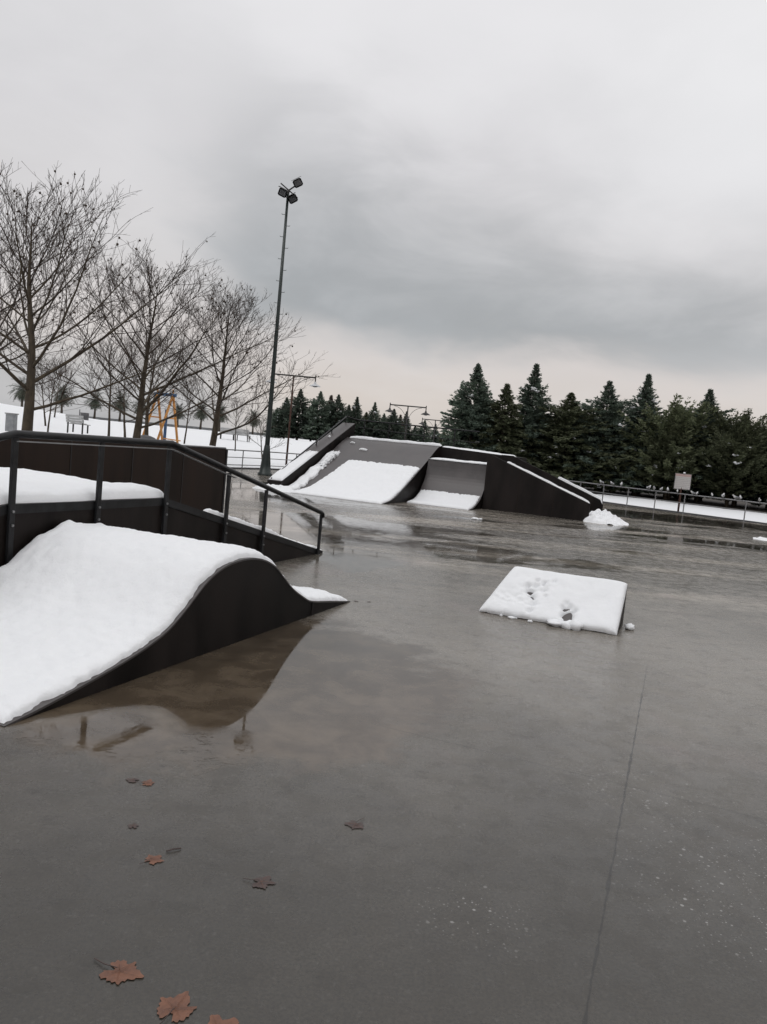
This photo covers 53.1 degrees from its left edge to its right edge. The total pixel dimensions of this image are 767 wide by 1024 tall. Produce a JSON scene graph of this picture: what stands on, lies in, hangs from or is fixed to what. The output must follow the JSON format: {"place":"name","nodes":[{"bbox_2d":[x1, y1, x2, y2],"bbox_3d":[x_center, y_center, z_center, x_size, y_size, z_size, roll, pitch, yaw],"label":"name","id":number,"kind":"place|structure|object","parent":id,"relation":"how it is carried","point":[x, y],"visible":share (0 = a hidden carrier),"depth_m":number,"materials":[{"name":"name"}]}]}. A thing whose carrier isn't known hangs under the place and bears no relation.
{"place":"outdoors","nodes":[
{"label":"outdoors","id":0,"kind":"place"},
{"bbox_2d":[140,435,154,438],"bbox_3d":[-13.239,-3.906,42.522,1.533,0.761,1.084,6,5,0],"label":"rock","id":1,"kind":"object","parent":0,"point":[146,437],"visible":0.32,"depth_m":42.23,"materials":[{"name":"stone"}]},
{"bbox_2d":[0,469,766,1023],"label":"pavement","id":2,"kind":"structure","parent":0,"point":[564,825],"depth_m":3.59,"materials":[{"name":"concrete"}]},
{"bbox_2d":[0,438,227,512],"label":"wall ride","id":3,"kind":"object","parent":2,"relation":"on","point":[196,484],"depth_m":11.53,"materials":[{"name":"paint"}]},
{"bbox_2d":[0,432,215,446],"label":"snow strip","id":4,"kind":"object","parent":3,"relation":"on","point":[185,444],"visible":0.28,"depth_m":12.95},
{"bbox_2d":[94,958,143,984],"bbox_3d":[-0.802,1.378,2.325,0.120,0.011,0.142,2,6,-32],"label":"fallen leaf","id":5,"kind":"object","parent":2,"relation":"on","point":[123,970],"visible":1,"depth_m":2.31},
{"bbox_2d":[126,778,138,782],"bbox_3d":[-1.156,1.238,3.548,0.059,0.010,0.067,2,6,-36],"label":"fallen leaf","id":6,"kind":"object","parent":2,"relation":"on","point":[132,780],"visible":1,"depth_m":3.55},
{"bbox_2d":[128,823,138,829],"bbox_3d":[-1.030,1.285,3.147,0.048,0.010,0.052,9,6,38],"label":"fallen leaf","id":7,"kind":"object","parent":2,"relation":"on","point":[134,825],"visible":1,"depth_m":3.15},
{"bbox_2d":[142,779,154,785],"bbox_3d":[-1.092,1.246,3.533,0.079,0.010,0.064,1,7,-45],"label":"fallen leaf","id":8,"kind":"object","parent":2,"relation":"on","point":[149,782],"visible":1,"depth_m":3.54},
{"bbox_2d":[140,855,163,864],"bbox_3d":[-0.876,1.320,2.916,0.084,0.010,0.083,6,5,0],"label":"fallen leaf","id":9,"kind":"object","parent":2,"relation":"on","point":[152,859],"visible":1,"depth_m":2.92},
{"bbox_2d":[0,430,324,566],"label":"funbox","id":10,"kind":"object","parent":2,"relation":"on","point":[22,525],"visible":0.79,"depth_m":7.44,"materials":[{"name":"paint"}]},
{"bbox_2d":[0,467,163,504],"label":"snow blanket","id":11,"kind":"object","parent":10,"relation":"on","point":[33,486],"visible":0.9,"depth_m":7.03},
{"bbox_2d":[203,508,320,549],"bbox_3d":[-1.509,0.271,9.972,0.207,0.759,2.971,8,5,22],"label":"snow strip","id":12,"kind":"object","parent":10,"relation":"on","point":[218,513],"visible":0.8,"depth_m":9.32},
{"bbox_2d":[0,557,349,726],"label":"wave ramp","id":13,"kind":"structure","parent":2,"relation":"on","point":[236,601],"depth_m":5.75,"materials":[{"name":"metal"}]},
{"bbox_2d":[0,520,346,723],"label":"snow blanket","id":14,"kind":"object","parent":13,"relation":"on","point":[81,602],"visible":0.85,"depth_m":5.49,"materials":[{"name":"snow"}]},
{"bbox_2d":[157,991,196,1023],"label":"fallen leaf","id":15,"kind":"object","parent":2,"relation":"on","point":[177,1007],"visible":1,"depth_m":2.19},
{"bbox_2d":[208,1014,238,1023],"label":"fallen leaf","id":16,"kind":"object","parent":2,"relation":"on","point":[215,1019],"visible":1,"depth_m":2.16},
{"bbox_2d":[244,876,275,888],"bbox_3d":[-0.455,1.367,2.836,0.117,0.011,0.081,4,5,-21],"label":"fallen leaf","id":17,"kind":"object","parent":2,"relation":"on","point":[262,882],"visible":1,"depth_m":2.84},
{"bbox_2d":[227,449,298,469],"bbox_3d":[-9.304,-1.741,24.062,3.494,0.896,38.267,8,5,24],"label":"railing fence","id":18,"kind":"object","parent":2,"relation":"on","point":[242,457],"visible":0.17,"depth_m":34.67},
{"bbox_2d":[253,484,294,491],"bbox_3d":[-3.245,-0.746,23.336,1.530,0.189,1.061,7,5,22],"label":"snow heap","id":19,"kind":"object","parent":2,"relation":"on","point":[277,487],"visible":0.5,"depth_m":23.15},
{"bbox_2d":[257,176,302,475],"bbox_3d":[-4.183,-7.357,30.685,0.962,11.840,0.611,6,5,0],"label":"floodlight mast","id":20,"kind":"object","parent":2,"relation":"on","point":[265,465],"visible":1,"depth_m":30.68,"materials":[{"name":"metal"}]},
{"bbox_2d":[345,818,363,828],"bbox_3d":[-0.128,1.355,3.348,0.086,0.011,0.108,6,5,0],"label":"fallen leaf","id":21,"kind":"object","parent":2,"relation":"on","point":[353,824],"visible":1,"depth_m":3.34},
{"bbox_2d":[267,416,602,520],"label":"ramp block","id":22,"kind":"structure","parent":2,"relation":"on","point":[498,482],"depth_m":24.40,"materials":[{"name":"paint"}]},
{"bbox_2d":[269,450,317,480],"bbox_3d":[-2.845,-1.521,24.622,0.470,0.979,2.300,7,5,22],"label":"snow strip","id":23,"kind":"object","parent":22,"relation":"on","point":[291,467],"visible":1,"depth_m":24.38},
{"bbox_2d":[280,451,339,491],"bbox_3d":[-2.303,-1.357,24.563,0.502,1.339,3.687,7,5,22],"label":"snow strip","id":24,"kind":"object","parent":22,"relation":"on","point":[312,472],"visible":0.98,"depth_m":24.58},
{"bbox_2d":[290,460,419,503],"bbox_3d":[-0.792,-1.018,23.718,2.947,1.101,3.100,7,5,22],"label":"snow blanket","id":25,"kind":"object","parent":22,"relation":"on","point":[369,482],"visible":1,"depth_m":23.67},
{"bbox_2d":[350,436,441,445],"bbox_3d":[0.396,-2.481,26.674,3.410,0.112,0.208,7,5,22],"label":"snow strip","id":26,"kind":"object","parent":22,"relation":"on","point":[400,441],"visible":1,"depth_m":26.56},
{"bbox_2d":[407,490,479,509],"bbox_3d":[1.851,-0.402,23.621,1.960,0.400,1.250,7,5,22],"label":"snow blanket","id":27,"kind":"object","parent":22,"relation":"on","point":[447,499],"visible":1,"depth_m":23.65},
{"bbox_2d":[432,458,486,464],"bbox_3d":[2.499,-1.651,24.741,1.960,0.072,0.500,7,5,22],"label":"snow strip","id":28,"kind":"object","parent":22,"relation":"on","point":[447,459],"visible":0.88,"depth_m":24.54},
{"bbox_2d":[443,446,515,456],"bbox_3d":[3.217,-2.046,25.813,2.450,0.145,0.500,7,5,22],"label":"snow strip","id":29,"kind":"object","parent":22,"relation":"on","point":[477,450],"visible":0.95,"depth_m":25.64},
{"bbox_2d":[507,462,589,502],"bbox_3d":[4.960,-0.906,23.167,2.600,0.999,0.100,7,5,22],"label":"snow strip","id":30,"kind":"object","parent":22,"relation":"on","point":[555,485],"visible":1,"depth_m":23.10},
{"bbox_2d":[558,477,601,502],"bbox_3d":[6.217,-0.685,24.253,1.460,0.721,0.090,7,5,22],"label":"snow strip","id":31,"kind":"object","parent":22,"relation":"on","point":[577,486],"visible":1,"depth_m":24.22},
{"bbox_2d":[487,585,627,633],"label":"kicker ramp","id":32,"kind":"structure","parent":2,"relation":"on","point":[567,617],"depth_m":7.96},
{"bbox_2d":[479,566,626,634],"bbox_3d":[1.806,0.951,8.175,1.419,0.562,0.690,7,5,22],"label":"snow blanket","id":33,"kind":"object","parent":32,"relation":"on","point":[593,604],"visible":0.98,"depth_m":8.08,"materials":[{"name":"snow"}]},
{"bbox_2d":[547,619,582,630],"bbox_3d":[1.840,1.131,7.782,0.372,0.115,0.202,7,5,19],"label":"snow lump","id":34,"kind":"object","parent":2,"relation":"on","point":[574,625],"visible":0.98,"depth_m":7.70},
{"bbox_2d":[583,509,628,525],"bbox_3d":[6.699,0.117,23.194,1.486,0.399,2.070,7,5,21],"label":"snow heap","id":35,"kind":"object","parent":2,"relation":"on","point":[599,516],"visible":0.86,"depth_m":22.60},
{"bbox_2d":[624,623,634,629],"bbox_3d":[2.561,1.195,7.969,0.093,0.076,0.111,10,6,40],"label":"snow lump","id":36,"kind":"object","parent":2,"relation":"on","point":[629,626],"visible":1,"depth_m":7.94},
{"bbox_2d":[568,480,766,521],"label":"railing fence","id":37,"kind":"object","parent":2,"relation":"on","point":[655,499],"visible":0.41,"depth_m":32.75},
{"bbox_2d":[753,537,766,540],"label":"snow heap","id":38,"kind":"object","parent":2,"relation":"on","point":[762,538],"visible":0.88,"depth_m":22.09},
{"bbox_2d":[0,403,766,522],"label":"ground","id":39,"kind":"structure","parent":0,"point":[58,423],"depth_m":51.19,"materials":[{"name":"snow"}]},
{"bbox_2d":[5,413,18,430],"bbox_3d":[-17.427,-4.202,35.917,0.480,0.855,0.380,6,5,0],"label":"trash can","id":40,"kind":"object","parent":39,"relation":"on","point":[11,421],"visible":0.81,"depth_m":35.76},
{"bbox_2d":[5,415,13,429],"bbox_3d":[-17.432,-4.160,35.750,0.340,0.660,0.012,6,5,0],"label":"door","id":41,"kind":"structure","parent":40,"relation":"in","point":[9,419],"depth_m":35.74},
{"bbox_2d":[6,377,37,406],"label":"palm tree","id":42,"kind":"object","parent":39,"relation":"on","point":[19,394],"visible":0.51,"depth_m":195.79,"materials":[{"name":"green plant"}]},
{"bbox_2d":[18,364,71,425],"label":"young tree","id":43,"kind":"object","parent":39,"relation":"on","point":[48,393],"visible":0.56,"depth_m":47.50,"materials":[{"name":"brown plant"}]},
{"bbox_2d":[0,209,96,382],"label":"bare tree","id":44,"kind":"object","parent":39,"relation":"on","point":[18,301],"visible":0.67,"depth_m":28.36,"materials":[{"name":"brown plant"}]},
{"bbox_2d":[35,354,83,431],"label":"young tree","id":45,"kind":"object","parent":39,"relation":"on","point":[57,379],"visible":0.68,"depth_m":39.79,"materials":[{"name":"brown plant"}]},
{"bbox_2d":[40,358,81,416],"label":"young tree","id":46,"kind":"object","parent":39,"relation":"on","point":[59,382],"visible":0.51,"depth_m":55.65,"materials":[{"name":"brown plant"}]},
{"bbox_2d":[48,385,74,413],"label":"palm tree","id":47,"kind":"object","parent":39,"relation":"on","point":[59,396],"visible":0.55,"depth_m":201.46,"materials":[{"name":"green plant"}]},
{"bbox_2d":[65,414,90,433],"bbox_3d":[-16.679,-4.772,41.857,1.200,0.992,0.612,7,5,20],"label":"park bench","id":48,"kind":"object","parent":39,"relation":"on","point":[72,421],"visible":0.98,"depth_m":41.64,"materials":[{"name":"paint"}]},
{"bbox_2d":[79,409,88,419],"bbox_3d":[-23.302,-7.355,59.784,0.634,1.200,0.637,1,7,-44],"label":"litter bin","id":49,"kind":"object","parent":39,"relation":"on","point":[86,416],"visible":0.56,"depth_m":59.58,"materials":[{"name":"metal"}]},
{"bbox_2d":[83,389,107,418],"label":"palm tree","id":50,"kind":"object","parent":39,"relation":"on","point":[95,402],"visible":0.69,"depth_m":206.08,"materials":[{"name":"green plant"}]},
{"bbox_2d":[0,157,222,430],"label":"bare tree","id":51,"kind":"object","parent":39,"relation":"on","point":[29,403],"visible":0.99,"depth_m":25.72,"materials":[{"name":"brown plant"}]},
{"bbox_2d":[71,335,156,435],"bbox_3d":[-13.905,-6.491,40.404,4.077,6.010,4.327,2,6,-38],"label":"young tree","id":52,"kind":"object","parent":39,"relation":"on","point":[109,395],"visible":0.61,"depth_m":40.31,"materials":[{"name":"brown plant"}]},
{"bbox_2d":[111,392,132,421],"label":"palm tree","id":53,"kind":"object","parent":39,"relation":"on","point":[119,407],"visible":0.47,"depth_m":201.42,"materials":[{"name":"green plant"}]},
{"bbox_2d":[100,357,169,436],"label":"young tree","id":54,"kind":"object","parent":39,"relation":"on","point":[123,395],"visible":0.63,"depth_m":39.88,"materials":[{"name":"brown plant"}]},
{"bbox_2d":[128,400,150,415],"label":"palm tree","id":55,"kind":"object","parent":39,"relation":"on","point":[135,404],"visible":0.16,"depth_m":197.06,"materials":[{"name":"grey plant"}]},
{"bbox_2d":[93,325,205,434],"bbox_3d":[-13.164,-7.228,43.001,6.407,6.646,7.187,4,5,-20],"label":"bare tree","id":56,"kind":"object","parent":39,"relation":"on","point":[146,431],"visible":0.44,"depth_m":43.35,"materials":[{"name":"brown plant"}]},
{"bbox_2d":[0,230,305,437],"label":"bare tree","id":57,"kind":"object","parent":39,"relation":"on","point":[138,418],"visible":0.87,"depth_m":30.46,"materials":[{"name":"brown plant"}]},
{"bbox_2d":[142,389,180,442],"bbox_3d":[-12.844,-5.594,44.843,2.245,3.202,1.247,6,5,0],"label":"swing frame","id":58,"kind":"object","parent":39,"relation":"on","point":[162,433],"visible":0.54,"depth_m":44.80,"materials":[{"name":"orange paint"}]},
{"bbox_2d":[170,402,185,427],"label":"palm tree","id":59,"kind":"object","parent":39,"relation":"on","point":[178,417],"visible":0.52,"depth_m":200.19,"materials":[{"name":"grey plant"}]},
{"bbox_2d":[156,371,213,443],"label":"young tree","id":60,"kind":"object","parent":39,"relation":"on","point":[194,387],"visible":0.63,"depth_m":41.82,"materials":[{"name":"brown plant"}]},
{"bbox_2d":[69,414,309,439],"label":"sea wall","id":61,"kind":"structure","parent":39,"relation":"on","point":[183,426],"depth_m":217.90,"materials":[{"name":"stone"}]},
{"bbox_2d":[189,402,211,429],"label":"palm tree","id":62,"kind":"object","parent":39,"relation":"on","point":[202,416],"visible":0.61,"depth_m":202.94,"materials":[{"name":"grey plant"}]},
{"bbox_2d":[209,402,229,431],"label":"palm tree","id":63,"kind":"object","parent":39,"relation":"on","point":[221,419],"visible":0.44,"depth_m":196.57,"materials":[{"name":"grey plant"}]},
{"bbox_2d":[220,427,234,439],"bbox_3d":[-12.166,-6.056,59.776,1.200,0.992,0.612,4,5,-20],"label":"park bench","id":64,"kind":"object","parent":39,"relation":"on","point":[222,429],"visible":0.73,"depth_m":59.55,"materials":[{"name":"paint"}]},
{"bbox_2d":[132,281,333,445],"bbox_3d":[-6.569,-6.315,35.789,9.495,8.708,8.266,5,5,-1],"label":"bare tree","id":65,"kind":"object","parent":39,"relation":"on","point":[214,433],"visible":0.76,"depth_m":34.92,"materials":[{"name":"brown plant"}]},
{"bbox_2d":[222,397,260,448],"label":"young tree","id":66,"kind":"object","parent":39,"relation":"on","point":[238,415],"visible":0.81,"depth_m":46.56,"materials":[{"name":"brown plant"}]},
{"bbox_2d":[236,429,249,441],"bbox_3d":[-11.082,-5.995,60.273,1.200,0.992,0.612,6,5,10],"label":"park bench","id":67,"kind":"object","parent":39,"relation":"on","point":[242,432],"visible":0.84,"depth_m":59.99,"materials":[{"name":"paint"}]},
{"bbox_2d":[244,410,262,434],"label":"palm tree","id":68,"kind":"object","parent":39,"relation":"on","point":[252,424],"visible":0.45,"depth_m":204.88,"materials":[{"name":"grey plant"}]},
{"bbox_2d":[246,410,289,459],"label":"young tree","id":69,"kind":"object","parent":39,"relation":"on","point":[261,431],"visible":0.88,"depth_m":41.40,"materials":[{"name":"brown plant"}]},
{"bbox_2d":[262,408,283,437],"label":"conifer","id":70,"kind":"object","parent":39,"relation":"on","point":[274,413],"visible":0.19,"depth_m":113.46,"materials":[{"name":"green plant"}]},
{"bbox_2d":[270,397,300,438],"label":"conifer","id":71,"kind":"object","parent":39,"relation":"on","point":[279,420],"visible":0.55,"depth_m":110.42,"materials":[{"name":"green plant"}]},
{"bbox_2d":[265,373,319,464],"bbox_3d":[-5.105,-4.890,41.779,3.040,5.270,0.640,6,5,2],"label":"street lamp","id":72,"kind":"object","parent":39,"relation":"on","point":[312,385],"visible":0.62,"depth_m":41.62,"materials":[{"name":"metal"}]},
{"bbox_2d":[277,389,317,439],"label":"conifer","id":73,"kind":"object","parent":39,"relation":"on","point":[299,406],"visible":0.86,"depth_m":109.08,"materials":[{"name":"green plant"}]},
{"bbox_2d":[298,391,332,441],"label":"conifer","id":74,"kind":"object","parent":39,"relation":"on","point":[322,423],"visible":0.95,"depth_m":107.73,"materials":[{"name":"green plant"}]},
{"bbox_2d":[319,395,337,419],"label":"conifer","id":75,"kind":"object","parent":39,"relation":"on","point":[331,397],"visible":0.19,"depth_m":110.73,"materials":[{"name":"green plant"}]},
{"bbox_2d":[319,394,355,436],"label":"conifer","id":76,"kind":"object","parent":39,"relation":"on","point":[338,413],"visible":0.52,"depth_m":109.09,"materials":[{"name":"green plant"}]},
{"bbox_2d":[344,404,351,422],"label":"conifer","id":77,"kind":"object","parent":39,"relation":"on","point":[348,408],"visible":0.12,"depth_m":112.07,"materials":[{"name":"green plant"}]},
{"bbox_2d":[344,397,367,436],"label":"conifer","id":78,"kind":"object","parent":39,"relation":"on","point":[355,411],"visible":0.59,"depth_m":110.62,"materials":[{"name":"green plant"}]},
{"bbox_2d":[360,412,379,437],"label":"conifer","id":79,"kind":"object","parent":39,"relation":"on","point":[366,415],"visible":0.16,"depth_m":113.08,"materials":[{"name":"green plant"}]},
{"bbox_2d":[364,402,383,437],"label":"conifer","id":80,"kind":"object","parent":39,"relation":"on","point":[375,416],"visible":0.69,"depth_m":111.90,"materials":[{"name":"green plant"}]},
{"bbox_2d":[378,413,386,428],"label":"conifer","id":81,"kind":"object","parent":39,"relation":"on","point":[383,416],"visible":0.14,"depth_m":116.05,"materials":[{"name":"green plant"}]},
{"bbox_2d":[378,409,407,439],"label":"conifer","id":82,"kind":"object","parent":39,"relation":"on","point":[392,418],"visible":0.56,"depth_m":110.56,"materials":[{"name":"green plant"}]},
{"bbox_2d":[386,403,429,439],"bbox_3d":[1.387,-4.489,50.793,3.040,5.270,0.640,6,5,8],"label":"street lamp","id":83,"kind":"object","parent":39,"relation":"on","point":[407,406],"visible":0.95,"depth_m":50.59,"materials":[{"name":"metal"}]},
{"bbox_2d":[402,411,415,440],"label":"conifer","id":84,"kind":"object","parent":39,"relation":"on","point":[408,437],"visible":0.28,"depth_m":115.94,"materials":[{"name":"green plant"}]},
{"bbox_2d":[411,420,434,442],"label":"conifer","id":85,"kind":"object","parent":39,"relation":"on","point":[420,430],"visible":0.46,"depth_m":115.95,"materials":[{"name":"green plant"}]},
{"bbox_2d":[419,418,448,442],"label":"street lamp","id":86,"kind":"object","parent":39,"relation":"on","point":[421,423],"visible":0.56,"depth_m":69.55,"materials":[{"name":"metal"}]},
{"bbox_2d":[430,424,439,442],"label":"conifer","id":87,"kind":"object","parent":39,"relation":"on","point":[436,440],"visible":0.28,"depth_m":118.69,"materials":[{"name":"green plant"}]},
{"bbox_2d":[439,432,445,444],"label":"conifer","id":88,"kind":"object","parent":39,"relation":"on","point":[441,440],"visible":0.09,"depth_m":121.04,"materials":[{"name":"green plant"}]},
{"bbox_2d":[436,363,501,453],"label":"conifer","id":89,"kind":"object","parent":39,"relation":"on","point":[467,413],"visible":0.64,"depth_m":44.00,"materials":[{"name":"green plant"}]},
{"bbox_2d":[230,467,766,524],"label":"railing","id":90,"kind":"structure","parent":39,"relation":"on","point":[609,503],"depth_m":33.15,"materials":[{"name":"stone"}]},
{"bbox_2d":[582,487,766,512],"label":"snow cover","id":91,"kind":"structure","parent":39,"relation":"on","point":[740,505],"depth_m":44.52,"materials":[{"name":"snow"}]},
{"bbox_2d":[470,383,540,468],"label":"conifer","id":92,"kind":"object","parent":91,"relation":"on","point":[505,423],"visible":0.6,"depth_m":43.38,"materials":[{"name":"green plant"}]},
{"bbox_2d":[502,363,557,469],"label":"conifer","id":93,"kind":"object","parent":91,"relation":"on","point":[529,398],"visible":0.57,"depth_m":44.62,"materials":[{"name":"green plant"}]},
{"bbox_2d":[519,392,624,487],"bbox_3d":[10.626,-4.028,44.398,7.576,5.904,6.048,7,5,19],"label":"conifer","id":94,"kind":"object","parent":91,"relation":"on","point":[570,410],"visible":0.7,"depth_m":43.53,"materials":[{"name":"green plant"}]},
{"bbox_2d":[545,436,603,488],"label":"conifer","id":95,"kind":"object","parent":91,"relation":"on","point":[561,475],"visible":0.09,"depth_m":44.01,"materials":[{"name":"green plant"}]},
{"bbox_2d":[545,380,649,492],"bbox_3d":[12.455,-4.207,43.770,5.927,6.701,5.308,2,6,-39],"label":"conifer","id":96,"kind":"object","parent":91,"relation":"on","point":[612,416],"visible":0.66,"depth_m":43.45,"materials":[{"name":"green plant"}]},
{"bbox_2d":[576,433,647,494],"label":"conifer","id":97,"kind":"object","parent":91,"relation":"on","point":[619,472],"visible":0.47,"depth_m":43.25,"materials":[{"name":"green plant"}]},
{"bbox_2d":[607,373,663,495],"bbox_3d":[14.752,-4.342,44.262,4.461,7.306,4.458,4,5,-14],"label":"conifer","id":98,"kind":"object","parent":91,"relation":"on","point":[645,395],"visible":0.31,"depth_m":43.85,"materials":[{"name":"green plant"}]},
{"bbox_2d":[610,393,728,499],"bbox_3d":[16.267,-3.499,43.280,6.986,6.072,5.681,3,5,-23],"label":"conifer","id":99,"kind":"object","parent":91,"relation":"on","point":[676,419],"visible":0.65,"depth_m":42.26,"materials":[{"name":"green plant"}]},
{"bbox_2d":[629,427,709,499],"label":"conifer","id":100,"kind":"object","parent":91,"relation":"on","point":[665,447],"visible":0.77,"depth_m":41.91,"materials":[{"name":"green plant"}]},
{"bbox_2d":[645,491,693,499],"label":"conifer","id":101,"kind":"object","parent":91,"relation":"on","point":[682,497],"visible":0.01,"depth_m":45.91,"materials":[{"name":"green plant"}]},
{"bbox_2d":[663,388,736,501],"bbox_3d":[18.141,-3.633,43.042,4.879,6.649,5.795,8,5,23],"label":"conifer","id":102,"kind":"object","parent":91,"relation":"on","point":[709,396],"visible":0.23,"depth_m":42.97,"materials":[{"name":"green plant"}]},
{"bbox_2d":[675,418,730,500],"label":"conifer","id":103,"kind":"object","parent":91,"relation":"on","point":[700,499],"visible":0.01,"depth_m":44.96,"materials":[{"name":"green plant"}]},
{"bbox_2d":[686,428,766,506],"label":"conifer","id":104,"kind":"object","parent":91,"relation":"on","point":[732,452],"visible":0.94,"depth_m":40.19,"materials":[{"name":"green plant"}]},
{"bbox_2d":[694,404,766,505],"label":"conifer","id":105,"kind":"object","parent":91,"relation":"on","point":[744,426],"visible":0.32,"depth_m":41.17,"materials":[{"name":"green plant"}]},
{"bbox_2d":[717,496,752,504],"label":"conifer","id":106,"kind":"object","parent":91,"relation":"on","point":[729,500],"depth_m":44.07,"materials":[{"name":"green plant"}]},
{"bbox_2d":[729,437,766,509],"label":"conifer","id":107,"kind":"object","parent":91,"relation":"on","point":[753,498],"visible":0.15,"depth_m":40.87,"materials":[{"name":"green plant"}]},
{"bbox_2d":[738,444,766,497],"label":"conifer","id":108,"kind":"object","parent":91,"relation":"on","point":[763,478],"visible":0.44,"depth_m":39.37,"materials":[{"name":"green plant"}]},
{"bbox_2d":[673,473,691,510],"bbox_3d":[12.776,-0.803,32.955,0.700,1.690,0.105,6,5,0],"label":"notice sign","id":109,"kind":"object","parent":39,"relation":"on","point":[682,482],"visible":1,"depth_m":32.87,"materials":[{"name":"metal"}]},
{"bbox_2d":[0,0,766,434],"label":"sky","id":110,"kind":"structure","parent":0,"point":[574,189],"materials":[{"name":"grey"}]}
]}

